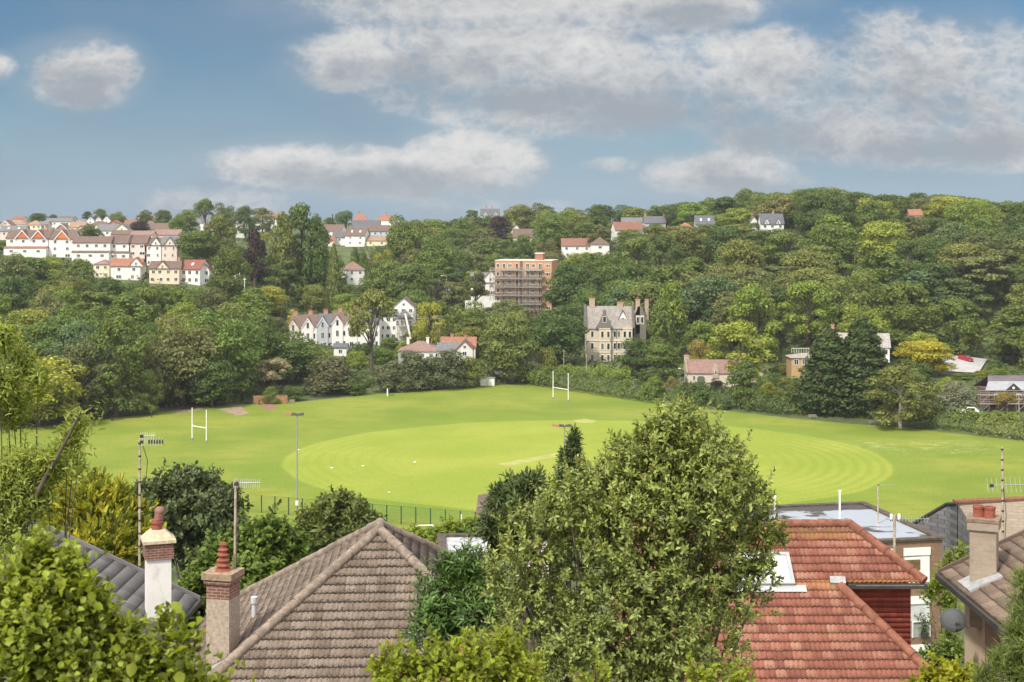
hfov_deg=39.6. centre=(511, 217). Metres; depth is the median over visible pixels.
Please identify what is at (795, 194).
broadleaf tree
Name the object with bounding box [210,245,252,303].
broadleaf tree
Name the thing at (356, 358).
bush
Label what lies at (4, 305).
broadleaf tree
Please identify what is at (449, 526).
garden bush
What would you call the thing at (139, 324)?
broadleaf tree
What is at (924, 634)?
potted plant
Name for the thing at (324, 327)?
terrace
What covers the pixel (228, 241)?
broadleaf tree
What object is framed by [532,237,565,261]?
broadleaf tree
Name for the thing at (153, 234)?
house
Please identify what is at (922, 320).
broadleaf tree
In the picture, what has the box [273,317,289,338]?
broadleaf tree
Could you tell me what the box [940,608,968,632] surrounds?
satellite dish
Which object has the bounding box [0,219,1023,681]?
ground
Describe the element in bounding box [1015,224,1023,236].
broadleaf tree
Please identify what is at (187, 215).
broadleaf tree
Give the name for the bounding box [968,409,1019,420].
hedge
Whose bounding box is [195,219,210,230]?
house
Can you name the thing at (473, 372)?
bush
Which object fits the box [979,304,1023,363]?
broadleaf tree
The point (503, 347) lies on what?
broadleaf tree
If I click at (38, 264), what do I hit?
broadleaf tree
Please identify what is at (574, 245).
house
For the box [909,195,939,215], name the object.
broadleaf tree
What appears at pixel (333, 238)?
house
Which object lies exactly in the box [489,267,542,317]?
scaffold
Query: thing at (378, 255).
broadleaf tree
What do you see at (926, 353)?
broadleaf tree
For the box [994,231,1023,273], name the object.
broadleaf tree
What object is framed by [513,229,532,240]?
house
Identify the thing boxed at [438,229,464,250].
broadleaf tree
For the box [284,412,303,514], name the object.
floodlight mast
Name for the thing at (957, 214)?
broadleaf tree
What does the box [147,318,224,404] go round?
broadleaf tree
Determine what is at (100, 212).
broadleaf tree
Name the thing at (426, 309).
broadleaf tree
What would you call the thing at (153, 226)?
house
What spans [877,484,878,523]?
aerial
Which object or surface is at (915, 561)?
window
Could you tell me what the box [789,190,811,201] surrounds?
broadleaf tree
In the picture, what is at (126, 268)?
house
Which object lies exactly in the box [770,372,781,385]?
bush
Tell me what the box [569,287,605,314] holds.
broadleaf tree
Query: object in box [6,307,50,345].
broadleaf tree
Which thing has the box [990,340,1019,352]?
broadleaf tree
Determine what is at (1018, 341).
broadleaf tree
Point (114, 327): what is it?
broadleaf tree
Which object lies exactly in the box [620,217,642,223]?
house
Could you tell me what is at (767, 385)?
bush
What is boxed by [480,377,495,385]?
sports hut
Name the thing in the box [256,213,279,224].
house
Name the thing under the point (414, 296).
broadleaf tree
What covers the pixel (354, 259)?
bush
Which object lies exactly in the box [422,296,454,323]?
broadleaf tree
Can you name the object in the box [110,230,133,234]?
house
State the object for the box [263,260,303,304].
pine tree
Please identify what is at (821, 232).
broadleaf tree
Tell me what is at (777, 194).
broadleaf tree
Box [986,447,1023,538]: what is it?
aerial
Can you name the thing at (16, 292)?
broadleaf tree
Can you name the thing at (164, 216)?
broadleaf tree
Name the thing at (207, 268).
house
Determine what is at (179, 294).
broadleaf tree
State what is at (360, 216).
house
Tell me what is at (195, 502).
broadleaf tree
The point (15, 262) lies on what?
broadleaf tree
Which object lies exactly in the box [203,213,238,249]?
broadleaf tree
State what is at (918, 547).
flat roofed flats
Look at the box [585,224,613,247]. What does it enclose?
broadleaf tree
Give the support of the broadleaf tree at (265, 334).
on the ground at (344, 251)
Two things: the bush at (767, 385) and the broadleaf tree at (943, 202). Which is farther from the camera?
the broadleaf tree at (943, 202)
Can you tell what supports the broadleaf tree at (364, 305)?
on the ground at (344, 251)
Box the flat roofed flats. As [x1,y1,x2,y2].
[644,501,944,657]
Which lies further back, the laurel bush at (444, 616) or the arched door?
the arched door
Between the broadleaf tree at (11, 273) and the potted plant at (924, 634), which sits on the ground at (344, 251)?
the broadleaf tree at (11, 273)
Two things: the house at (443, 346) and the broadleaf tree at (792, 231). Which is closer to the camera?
the house at (443, 346)
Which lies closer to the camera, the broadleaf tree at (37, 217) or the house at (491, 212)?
the broadleaf tree at (37, 217)
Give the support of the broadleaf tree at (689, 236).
on the ground at (344, 251)
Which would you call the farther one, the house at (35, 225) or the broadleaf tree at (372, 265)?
the house at (35, 225)
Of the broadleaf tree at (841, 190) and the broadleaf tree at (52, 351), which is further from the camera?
the broadleaf tree at (841, 190)
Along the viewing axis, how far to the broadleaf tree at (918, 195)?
688.76 m
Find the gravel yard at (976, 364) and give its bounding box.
[942,355,986,372]
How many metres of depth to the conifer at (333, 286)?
518.65 m
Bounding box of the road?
[486,370,1023,420]
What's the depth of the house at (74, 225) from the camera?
719.87 m
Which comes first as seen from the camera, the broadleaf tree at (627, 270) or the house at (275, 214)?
the broadleaf tree at (627, 270)
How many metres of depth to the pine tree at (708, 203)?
686.36 m
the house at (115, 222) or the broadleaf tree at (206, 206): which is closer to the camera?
the broadleaf tree at (206, 206)
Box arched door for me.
[697,376,704,383]
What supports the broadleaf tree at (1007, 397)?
on the ground at (344, 251)
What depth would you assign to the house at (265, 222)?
860.12 m
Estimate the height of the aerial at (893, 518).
1.831 m
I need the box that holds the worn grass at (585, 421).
[572,419,596,422]
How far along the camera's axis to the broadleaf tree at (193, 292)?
456.97 m
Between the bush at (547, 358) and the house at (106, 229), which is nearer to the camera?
the bush at (547, 358)
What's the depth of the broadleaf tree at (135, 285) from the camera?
448.10 m
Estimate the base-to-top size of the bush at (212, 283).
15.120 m
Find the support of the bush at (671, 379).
on the ground at (344, 251)
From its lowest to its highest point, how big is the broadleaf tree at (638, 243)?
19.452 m
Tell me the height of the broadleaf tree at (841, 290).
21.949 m
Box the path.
[0,399,252,428]
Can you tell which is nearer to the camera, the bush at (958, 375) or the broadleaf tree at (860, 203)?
the bush at (958, 375)
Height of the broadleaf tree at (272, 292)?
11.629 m
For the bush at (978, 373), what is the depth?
396.93 m
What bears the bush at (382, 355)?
on the ground at (344, 251)
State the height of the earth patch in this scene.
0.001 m
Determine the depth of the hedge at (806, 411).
327.77 m
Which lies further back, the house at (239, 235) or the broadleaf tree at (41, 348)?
the house at (239, 235)
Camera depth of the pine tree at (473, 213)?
798.33 m
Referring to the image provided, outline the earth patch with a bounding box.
[219,406,249,414]
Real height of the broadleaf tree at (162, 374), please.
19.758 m
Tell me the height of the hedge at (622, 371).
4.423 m
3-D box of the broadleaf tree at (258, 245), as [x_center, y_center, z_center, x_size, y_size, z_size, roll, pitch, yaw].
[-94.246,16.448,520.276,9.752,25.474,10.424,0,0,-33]
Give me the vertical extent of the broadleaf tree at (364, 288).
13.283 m
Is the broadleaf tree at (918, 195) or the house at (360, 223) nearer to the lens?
the broadleaf tree at (918, 195)
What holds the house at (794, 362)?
on the ground at (344, 251)
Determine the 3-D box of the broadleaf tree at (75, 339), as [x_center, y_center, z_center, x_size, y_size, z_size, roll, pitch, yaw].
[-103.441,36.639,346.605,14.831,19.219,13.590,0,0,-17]
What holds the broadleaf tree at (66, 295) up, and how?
on the ground at (344, 251)
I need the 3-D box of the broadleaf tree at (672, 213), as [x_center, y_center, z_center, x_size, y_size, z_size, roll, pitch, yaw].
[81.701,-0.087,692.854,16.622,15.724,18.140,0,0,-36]
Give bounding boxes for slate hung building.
[912,496,1023,563]
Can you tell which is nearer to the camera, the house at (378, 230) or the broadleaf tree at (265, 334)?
the broadleaf tree at (265, 334)
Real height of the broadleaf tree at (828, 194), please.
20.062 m
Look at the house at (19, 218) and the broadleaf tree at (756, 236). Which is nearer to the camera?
the broadleaf tree at (756, 236)
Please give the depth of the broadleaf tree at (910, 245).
501.81 m
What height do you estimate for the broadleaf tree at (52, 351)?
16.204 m
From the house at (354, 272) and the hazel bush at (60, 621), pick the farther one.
the house at (354, 272)
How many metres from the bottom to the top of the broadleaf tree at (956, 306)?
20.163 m
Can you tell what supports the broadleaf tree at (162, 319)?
on the ground at (344, 251)
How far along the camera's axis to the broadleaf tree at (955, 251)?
496.00 m
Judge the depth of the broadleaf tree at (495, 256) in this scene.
580.78 m
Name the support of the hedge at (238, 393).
on the ground at (344, 251)
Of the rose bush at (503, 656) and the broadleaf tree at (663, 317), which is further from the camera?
the broadleaf tree at (663, 317)
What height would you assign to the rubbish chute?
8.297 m
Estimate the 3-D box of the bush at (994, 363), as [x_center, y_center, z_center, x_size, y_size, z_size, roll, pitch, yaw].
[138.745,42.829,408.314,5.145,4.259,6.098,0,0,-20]
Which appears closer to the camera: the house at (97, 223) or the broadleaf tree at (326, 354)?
the broadleaf tree at (326, 354)
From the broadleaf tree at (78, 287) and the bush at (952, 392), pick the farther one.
the broadleaf tree at (78, 287)
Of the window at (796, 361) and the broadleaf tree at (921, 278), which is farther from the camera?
the broadleaf tree at (921, 278)
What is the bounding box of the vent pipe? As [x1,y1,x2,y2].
[838,490,840,510]
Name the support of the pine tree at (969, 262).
on the ground at (344, 251)
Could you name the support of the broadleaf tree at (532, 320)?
on the ground at (344, 251)
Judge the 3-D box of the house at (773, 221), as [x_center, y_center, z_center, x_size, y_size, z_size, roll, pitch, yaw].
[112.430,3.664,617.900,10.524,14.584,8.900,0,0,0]
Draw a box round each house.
[0,220,16,228]
[0,220,29,239]
[0,506,201,681]
[3,226,53,257]
[12,216,27,221]
[13,217,26,225]
[28,220,41,229]
[39,221,52,229]
[45,218,75,227]
[48,229,80,257]
[55,223,68,228]
[59,216,77,220]
[68,222,87,228]
[71,236,113,264]
[86,216,95,223]
[90,221,106,228]
[94,259,110,277]
[95,216,102,221]
[97,224,119,235]
[102,216,111,222]
[107,220,122,223]
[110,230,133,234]
[110,235,132,260]
[110,253,146,279]
[114,224,133,229]
[123,220,137,224]
[128,235,150,260]
[130,231,157,237]
[144,237,162,264]
[146,223,169,230]
[148,256,182,283]
[155,229,182,239]
[160,236,182,260]
[181,260,211,285]
[189,518,586,681]
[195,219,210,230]
[204,262,212,284]
[236,225,246,237]
[250,217,274,231]
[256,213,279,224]
[324,224,345,235]
[328,236,335,245]
[332,231,345,244]
[342,261,364,284]
[344,228,369,246]
[351,220,380,227]
[352,211,368,219]
[365,235,388,245]
[367,225,389,234]
[376,213,394,225]
[381,311,397,342]
[393,296,416,341]
[397,335,436,363]
[436,342,461,357]
[440,332,476,358]
[456,338,474,359]
[470,271,494,299]
[476,493,548,578]
[480,206,499,220]
[511,221,519,232]
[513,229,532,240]
[560,238,590,258]
[590,237,609,254]
[610,222,643,241]
[614,519,929,681]
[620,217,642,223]
[642,212,665,233]
[693,215,715,231]
[747,212,756,229]
[757,209,784,229]
[785,348,820,382]
[831,322,890,362]
[905,209,923,216]
[935,504,1023,679]
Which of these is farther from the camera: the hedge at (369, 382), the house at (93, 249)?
the house at (93, 249)
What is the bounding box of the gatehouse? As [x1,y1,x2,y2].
[683,353,740,387]
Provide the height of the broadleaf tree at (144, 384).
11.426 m
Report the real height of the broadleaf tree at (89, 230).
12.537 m
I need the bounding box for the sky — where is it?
[0,0,1023,221]
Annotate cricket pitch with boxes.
[500,453,558,465]
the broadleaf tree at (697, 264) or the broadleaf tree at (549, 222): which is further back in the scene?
the broadleaf tree at (549, 222)
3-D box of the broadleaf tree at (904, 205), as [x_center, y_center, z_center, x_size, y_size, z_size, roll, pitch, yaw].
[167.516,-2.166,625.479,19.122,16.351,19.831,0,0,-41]
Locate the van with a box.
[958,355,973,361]
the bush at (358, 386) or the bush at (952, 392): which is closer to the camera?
the bush at (952, 392)
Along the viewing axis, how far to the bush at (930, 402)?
320.61 m
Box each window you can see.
[794,359,798,364]
[905,556,920,571]
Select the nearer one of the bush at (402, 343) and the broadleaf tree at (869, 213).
the bush at (402, 343)
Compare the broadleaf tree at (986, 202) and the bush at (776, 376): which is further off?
the broadleaf tree at (986, 202)
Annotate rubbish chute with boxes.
[404,313,411,339]
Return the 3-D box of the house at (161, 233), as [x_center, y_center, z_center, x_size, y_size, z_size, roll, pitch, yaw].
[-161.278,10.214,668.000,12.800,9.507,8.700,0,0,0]
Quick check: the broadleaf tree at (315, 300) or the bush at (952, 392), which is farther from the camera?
the broadleaf tree at (315, 300)
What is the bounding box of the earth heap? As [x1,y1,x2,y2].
[258,404,277,409]
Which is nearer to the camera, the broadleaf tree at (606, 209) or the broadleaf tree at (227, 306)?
the broadleaf tree at (227, 306)
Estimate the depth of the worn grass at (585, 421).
320.83 m
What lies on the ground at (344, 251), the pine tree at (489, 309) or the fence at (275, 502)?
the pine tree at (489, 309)
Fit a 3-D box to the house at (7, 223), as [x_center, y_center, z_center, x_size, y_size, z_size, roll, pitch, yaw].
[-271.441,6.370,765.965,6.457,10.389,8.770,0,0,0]
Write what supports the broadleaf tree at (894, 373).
on the ground at (344, 251)
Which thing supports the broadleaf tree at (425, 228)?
on the ground at (344, 251)
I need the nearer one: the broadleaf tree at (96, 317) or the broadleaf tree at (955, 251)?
the broadleaf tree at (96, 317)
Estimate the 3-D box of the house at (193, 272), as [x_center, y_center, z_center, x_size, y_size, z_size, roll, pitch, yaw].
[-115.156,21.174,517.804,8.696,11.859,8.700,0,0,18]
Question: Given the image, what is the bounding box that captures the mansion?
[583,296,648,361]
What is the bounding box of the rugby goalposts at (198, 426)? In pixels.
[191,408,206,442]
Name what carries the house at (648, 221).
on the ground at (344, 251)
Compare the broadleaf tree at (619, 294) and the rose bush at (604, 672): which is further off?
the broadleaf tree at (619, 294)
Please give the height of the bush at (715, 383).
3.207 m
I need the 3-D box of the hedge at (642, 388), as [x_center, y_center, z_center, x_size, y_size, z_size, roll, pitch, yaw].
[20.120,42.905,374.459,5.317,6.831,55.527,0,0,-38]
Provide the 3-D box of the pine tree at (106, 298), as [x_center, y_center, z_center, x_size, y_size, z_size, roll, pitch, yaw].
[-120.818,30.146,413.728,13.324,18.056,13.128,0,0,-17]
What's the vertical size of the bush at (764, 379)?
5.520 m
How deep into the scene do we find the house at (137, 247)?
544.00 m
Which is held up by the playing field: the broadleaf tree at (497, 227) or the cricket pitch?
the cricket pitch
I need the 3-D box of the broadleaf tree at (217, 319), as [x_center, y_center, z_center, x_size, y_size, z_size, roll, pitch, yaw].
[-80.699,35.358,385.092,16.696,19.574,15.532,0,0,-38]
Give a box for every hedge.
[1,380,255,416]
[285,367,481,395]
[517,364,666,403]
[548,363,633,379]
[666,381,798,415]
[791,402,885,419]
[907,405,991,434]
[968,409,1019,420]
[975,411,1023,440]
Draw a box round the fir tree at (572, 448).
[552,422,587,680]
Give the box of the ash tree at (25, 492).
[0,315,108,678]
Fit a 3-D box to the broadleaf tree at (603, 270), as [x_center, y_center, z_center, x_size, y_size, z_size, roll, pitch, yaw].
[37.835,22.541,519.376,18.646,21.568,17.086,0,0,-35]
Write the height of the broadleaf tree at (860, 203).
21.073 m
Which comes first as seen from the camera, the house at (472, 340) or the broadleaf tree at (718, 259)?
the house at (472, 340)
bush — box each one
[0,242,5,250]
[0,520,255,681]
[205,275,216,304]
[235,245,245,255]
[260,232,270,240]
[261,386,281,403]
[281,385,302,400]
[302,356,360,394]
[339,375,366,395]
[346,350,369,366]
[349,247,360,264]
[349,256,359,264]
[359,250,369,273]
[359,618,546,681]
[367,345,395,363]
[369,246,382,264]
[370,359,409,391]
[387,350,439,391]
[394,340,411,357]
[400,524,521,681]
[403,512,478,544]
[417,349,468,388]
[450,356,486,386]
[521,361,543,382]
[535,347,559,375]
[569,643,758,681]
[641,382,662,397]
[643,375,665,389]
[663,376,675,385]
[675,384,690,396]
[676,376,689,385]
[708,379,723,388]
[719,395,732,409]
[753,374,776,392]
[760,381,777,396]
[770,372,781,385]
[776,376,804,401]
[900,650,996,681]
[905,368,926,382]
[917,632,964,667]
[922,392,941,418]
[935,381,979,411]
[938,376,960,389]
[951,372,971,379]
[967,562,1023,681]
[971,370,987,377]
[984,368,1006,375]
[986,360,1003,369]
[987,367,1008,375]
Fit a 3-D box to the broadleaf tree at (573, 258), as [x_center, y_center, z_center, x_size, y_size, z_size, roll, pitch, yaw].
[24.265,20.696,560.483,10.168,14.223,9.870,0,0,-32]
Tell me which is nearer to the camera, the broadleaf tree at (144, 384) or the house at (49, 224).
the broadleaf tree at (144, 384)
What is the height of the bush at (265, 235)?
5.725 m
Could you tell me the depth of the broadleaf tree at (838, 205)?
568.68 m
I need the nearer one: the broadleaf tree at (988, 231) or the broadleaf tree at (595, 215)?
the broadleaf tree at (988, 231)
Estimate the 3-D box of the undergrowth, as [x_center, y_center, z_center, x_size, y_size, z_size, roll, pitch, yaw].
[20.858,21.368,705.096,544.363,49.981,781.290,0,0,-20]
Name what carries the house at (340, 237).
on the ground at (344, 251)
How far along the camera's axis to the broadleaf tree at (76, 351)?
322.71 m
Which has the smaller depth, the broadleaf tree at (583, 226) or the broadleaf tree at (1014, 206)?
the broadleaf tree at (1014, 206)
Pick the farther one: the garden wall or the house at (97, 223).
the house at (97, 223)
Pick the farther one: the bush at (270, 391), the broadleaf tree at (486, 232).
the broadleaf tree at (486, 232)
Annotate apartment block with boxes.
[494,253,558,316]
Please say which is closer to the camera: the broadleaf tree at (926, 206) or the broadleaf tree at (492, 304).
the broadleaf tree at (492, 304)
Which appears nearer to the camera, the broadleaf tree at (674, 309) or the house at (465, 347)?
the house at (465, 347)
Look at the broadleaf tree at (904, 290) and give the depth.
432.83 m
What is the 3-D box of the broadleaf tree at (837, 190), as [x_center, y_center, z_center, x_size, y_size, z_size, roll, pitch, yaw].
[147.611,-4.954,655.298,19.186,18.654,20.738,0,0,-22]
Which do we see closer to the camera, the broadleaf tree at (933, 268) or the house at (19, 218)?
the broadleaf tree at (933, 268)
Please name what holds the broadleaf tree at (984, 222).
on the ground at (344, 251)
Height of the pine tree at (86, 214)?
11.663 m
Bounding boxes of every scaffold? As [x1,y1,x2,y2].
[397,311,418,341]
[416,315,442,342]
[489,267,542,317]
[977,390,1023,411]
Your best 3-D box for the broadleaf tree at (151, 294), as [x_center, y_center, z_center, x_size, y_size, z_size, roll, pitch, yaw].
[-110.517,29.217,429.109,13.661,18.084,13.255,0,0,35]
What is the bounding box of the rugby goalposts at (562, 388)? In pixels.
[552,373,568,401]
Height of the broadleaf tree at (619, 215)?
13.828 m
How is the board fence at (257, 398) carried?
on the ground at (344, 251)
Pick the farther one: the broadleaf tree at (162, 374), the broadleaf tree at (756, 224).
the broadleaf tree at (756, 224)
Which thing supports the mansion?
on the ground at (344, 251)
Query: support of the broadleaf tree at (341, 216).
on the ground at (344, 251)
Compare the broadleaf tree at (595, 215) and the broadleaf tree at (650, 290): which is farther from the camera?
the broadleaf tree at (595, 215)
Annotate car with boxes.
[961,407,978,412]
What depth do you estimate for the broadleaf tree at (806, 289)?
428.19 m
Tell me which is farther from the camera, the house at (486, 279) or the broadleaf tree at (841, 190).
the broadleaf tree at (841, 190)
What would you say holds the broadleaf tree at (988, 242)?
on the ground at (344, 251)
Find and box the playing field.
[0,385,1023,544]
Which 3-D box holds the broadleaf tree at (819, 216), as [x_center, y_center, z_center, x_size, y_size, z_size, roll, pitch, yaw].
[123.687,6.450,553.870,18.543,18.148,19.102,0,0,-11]
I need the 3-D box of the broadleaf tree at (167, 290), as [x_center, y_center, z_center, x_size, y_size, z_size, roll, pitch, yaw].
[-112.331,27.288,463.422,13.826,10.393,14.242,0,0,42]
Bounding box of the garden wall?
[465,300,499,312]
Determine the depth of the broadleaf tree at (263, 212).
828.38 m
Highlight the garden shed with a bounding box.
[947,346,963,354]
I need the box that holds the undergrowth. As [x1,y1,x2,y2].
[0,218,1022,426]
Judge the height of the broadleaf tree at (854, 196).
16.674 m
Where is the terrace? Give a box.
[289,305,381,347]
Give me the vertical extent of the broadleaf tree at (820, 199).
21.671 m
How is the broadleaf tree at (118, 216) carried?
on the ground at (344, 251)
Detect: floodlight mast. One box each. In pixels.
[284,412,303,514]
[552,424,570,444]
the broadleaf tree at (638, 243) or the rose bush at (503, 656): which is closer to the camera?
the rose bush at (503, 656)
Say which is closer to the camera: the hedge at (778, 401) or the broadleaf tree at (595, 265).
the hedge at (778, 401)
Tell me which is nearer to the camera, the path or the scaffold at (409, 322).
the path
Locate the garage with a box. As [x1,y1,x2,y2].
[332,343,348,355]
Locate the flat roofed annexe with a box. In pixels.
[437,533,489,556]
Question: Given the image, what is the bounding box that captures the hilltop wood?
[26,189,1023,401]
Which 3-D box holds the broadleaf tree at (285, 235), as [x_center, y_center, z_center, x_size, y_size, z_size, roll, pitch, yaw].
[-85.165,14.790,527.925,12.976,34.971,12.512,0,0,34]
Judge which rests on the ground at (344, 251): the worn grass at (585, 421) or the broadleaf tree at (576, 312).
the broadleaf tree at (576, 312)
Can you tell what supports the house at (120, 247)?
on the ground at (344, 251)
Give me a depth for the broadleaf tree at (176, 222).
688.64 m
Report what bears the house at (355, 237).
on the ground at (344, 251)
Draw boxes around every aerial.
[138,432,163,565]
[233,479,260,567]
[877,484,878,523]
[886,514,928,552]
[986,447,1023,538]
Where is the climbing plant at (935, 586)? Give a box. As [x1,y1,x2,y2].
[919,539,969,646]
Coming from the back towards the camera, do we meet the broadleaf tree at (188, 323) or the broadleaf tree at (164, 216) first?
the broadleaf tree at (164, 216)
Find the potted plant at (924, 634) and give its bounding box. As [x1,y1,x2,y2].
[914,608,935,639]
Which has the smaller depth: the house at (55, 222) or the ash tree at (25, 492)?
the ash tree at (25, 492)
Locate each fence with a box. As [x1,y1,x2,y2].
[129,485,478,525]
[253,395,286,403]
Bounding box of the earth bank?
[166,407,207,413]
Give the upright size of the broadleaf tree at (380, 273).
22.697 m
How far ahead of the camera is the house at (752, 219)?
630.00 m
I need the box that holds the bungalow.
[973,375,1023,410]
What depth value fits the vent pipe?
87.52 m
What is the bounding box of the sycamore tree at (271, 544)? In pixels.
[176,499,326,649]
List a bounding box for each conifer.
[41,466,166,569]
[325,243,342,309]
[790,328,866,414]
[824,315,898,415]
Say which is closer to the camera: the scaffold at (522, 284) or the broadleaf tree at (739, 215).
the scaffold at (522, 284)
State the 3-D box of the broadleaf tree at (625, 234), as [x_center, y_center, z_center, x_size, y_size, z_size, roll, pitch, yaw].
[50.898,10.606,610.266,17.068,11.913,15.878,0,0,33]
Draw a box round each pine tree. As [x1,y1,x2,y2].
[74,291,119,324]
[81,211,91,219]
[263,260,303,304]
[427,267,461,289]
[465,210,477,220]
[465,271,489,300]
[476,307,495,317]
[699,201,728,213]
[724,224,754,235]
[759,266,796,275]
[808,245,853,268]
[935,278,994,317]
[952,255,1012,308]
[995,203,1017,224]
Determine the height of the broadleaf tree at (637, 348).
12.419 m
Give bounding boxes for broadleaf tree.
[0,252,41,305]
[0,274,45,311]
[0,276,34,323]
[0,293,17,317]
[0,315,31,342]
[0,327,38,385]
[1,256,37,276]
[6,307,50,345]
[11,355,89,426]
[13,257,57,294]
[13,321,39,343]
[26,343,42,356]
[27,292,70,339]
[28,213,48,222]
[28,313,94,358]
[34,281,79,309]
[38,256,65,282]
[41,346,74,395]
[45,270,92,309]
[50,319,109,359]
[51,288,83,315]
[53,305,104,336]
[57,330,116,394]
[59,257,97,288]
[59,339,111,415]
[77,279,99,302]
[80,224,104,235]
[84,312,151,416]
[90,276,125,324]
[93,208,107,218]
[98,292,151,339]
[104,334,143,390]
[108,315,146,348]
[110,211,127,222]
[113,319,161,347]
[119,332,180,403]
[123,282,164,317]
[125,285,163,324]
[129,221,149,230]
[131,457,254,645]
[135,209,153,225]
[136,370,163,414]
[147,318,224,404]
[150,314,189,334]
[151,319,208,380]
[153,209,171,222]
[153,285,176,311]
[157,301,199,321]
[163,288,198,314]
[168,216,186,230]
[170,209,199,231]
[172,229,218,265]
[173,287,223,314]
[181,352,239,406]
[184,308,267,393]
[190,307,217,320]
[190,313,246,349]
[193,198,214,225]
[194,287,227,314]
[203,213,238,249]
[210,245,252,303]
[211,203,238,232]
[212,238,237,264]
[216,302,246,313]
[224,308,250,321]
[225,321,279,384]
[228,286,275,314]
[234,291,265,315]
[235,205,256,238]
[241,228,267,286]
[248,313,282,340]
[251,358,292,386]
[253,207,276,232]
[259,330,325,382]
[260,285,290,315]
[266,211,298,287]
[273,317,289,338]
[275,202,331,293]
[286,309,298,323]
[290,484,389,551]
[294,284,328,308]
[298,283,327,313]
[299,213,330,288]
[306,345,332,369]
[323,217,335,223]
[327,293,359,312]
[330,301,354,312]
[333,210,352,228]
[344,287,396,375]
[354,284,375,309]
[358,259,403,298]
[359,301,396,308]
[364,261,381,283]
[372,248,392,263]
[382,213,425,266]
[387,263,436,302]
[394,248,420,265]
[395,289,425,306]
[412,301,446,344]
[413,221,433,250]
[414,234,458,285]
[415,303,432,325]
[416,262,437,288]
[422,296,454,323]
[428,285,444,301]
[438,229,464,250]
[439,281,468,311]
[442,300,488,346]
[452,252,479,286]
[454,326,487,353]
[466,228,501,251]
[467,390,792,681]
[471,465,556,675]
[475,312,538,382]
[482,252,502,271]
[485,299,530,318]
[488,216,512,244]
[491,301,524,308]
[497,310,532,348]
[503,204,534,228]
[505,234,535,258]
[521,314,548,339]
[524,307,589,362]
[526,202,555,227]
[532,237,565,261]
[533,211,566,239]
[534,213,571,249]
[543,262,601,313]
[544,251,560,265]
[548,301,584,337]
[549,547,566,592]
[555,210,576,237]
[558,260,572,271]
[562,252,584,268]
[563,207,586,214]
[565,214,593,237]
[569,221,604,237]
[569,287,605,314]
[581,256,608,284]
[584,204,615,224]
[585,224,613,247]
[587,209,608,226]
[592,251,641,293]
[592,252,613,265]
[598,278,645,299]
[601,264,646,293]
[604,282,651,315]
[611,204,640,221]
[612,229,643,251]
[615,236,659,277]
[615,337,662,376]
[617,235,653,260]
[621,281,683,341]
[639,232,686,285]
[641,225,668,241]
[642,264,698,309]
[644,343,681,378]
[646,297,673,365]
[653,280,690,347]
[660,225,690,233]
[663,202,693,226]
[664,227,711,263]
[671,202,690,224]
[675,203,712,226]
[676,264,727,318]
[676,275,741,335]
[679,256,711,289]
[683,320,718,358]
[686,338,713,358]
[689,200,724,220]
[692,224,719,244]
[700,225,745,271]
[703,320,777,373]
[706,196,746,225]
[708,285,782,341]
[712,237,766,281]
[712,255,745,272]
[713,208,756,226]
[722,267,786,296]
[724,281,783,359]
[726,358,760,408]
[733,188,752,202]
[733,191,764,207]
[735,281,788,327]
[741,193,768,212]
[744,194,772,219]
[744,229,785,254]
[748,222,759,229]
[753,195,800,227]
[758,232,809,265]
[766,191,791,219]
[769,228,801,236]
[776,280,839,345]
[777,249,837,299]
[780,266,849,319]
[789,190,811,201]
[790,192,836,234]
[792,189,810,197]
[797,191,840,228]
[800,221,855,274]
[803,187,829,192]
[803,211,852,247]
[803,214,860,253]
[805,189,852,225]
[815,187,844,198]
[815,195,854,238]
[823,271,877,324]
[836,302,890,332]
[838,191,874,220]
[839,188,855,211]
[844,269,887,312]
[850,198,898,238]
[851,200,904,251]
[851,249,914,287]
[852,220,910,267]
[861,363,942,427]
[862,194,905,219]
[871,281,941,344]
[876,327,910,350]
[885,270,947,309]
[888,194,909,217]
[890,306,942,330]
[890,339,958,372]
[893,196,918,211]
[894,238,932,276]
[897,215,932,241]
[904,331,948,359]
[907,235,956,278]
[907,262,960,301]
[909,192,927,202]
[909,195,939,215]
[915,217,946,236]
[918,196,940,218]
[922,195,970,227]
[926,194,955,201]
[926,221,971,247]
[927,297,987,353]
[935,242,1002,291]
[942,198,983,229]
[954,226,999,242]
[958,233,1016,276]
[961,334,978,343]
[962,198,996,213]
[964,217,1007,242]
[971,202,1005,230]
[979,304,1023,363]
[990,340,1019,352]
[992,391,1019,412]
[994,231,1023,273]
[995,264,1023,299]
[1003,201,1023,232]
[1003,282,1023,328]
[1005,240,1023,271]
[1007,203,1023,232]
[1011,325,1023,356]
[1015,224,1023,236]
[1016,331,1023,368]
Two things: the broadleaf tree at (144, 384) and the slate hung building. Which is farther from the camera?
the broadleaf tree at (144, 384)
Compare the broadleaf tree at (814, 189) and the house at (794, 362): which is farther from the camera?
the broadleaf tree at (814, 189)
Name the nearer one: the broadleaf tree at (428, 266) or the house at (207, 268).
the house at (207, 268)
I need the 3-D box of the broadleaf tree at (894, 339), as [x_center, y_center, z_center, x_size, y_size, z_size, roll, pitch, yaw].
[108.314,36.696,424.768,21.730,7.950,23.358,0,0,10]
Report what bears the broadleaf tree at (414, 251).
on the ground at (344, 251)
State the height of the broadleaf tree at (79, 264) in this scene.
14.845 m

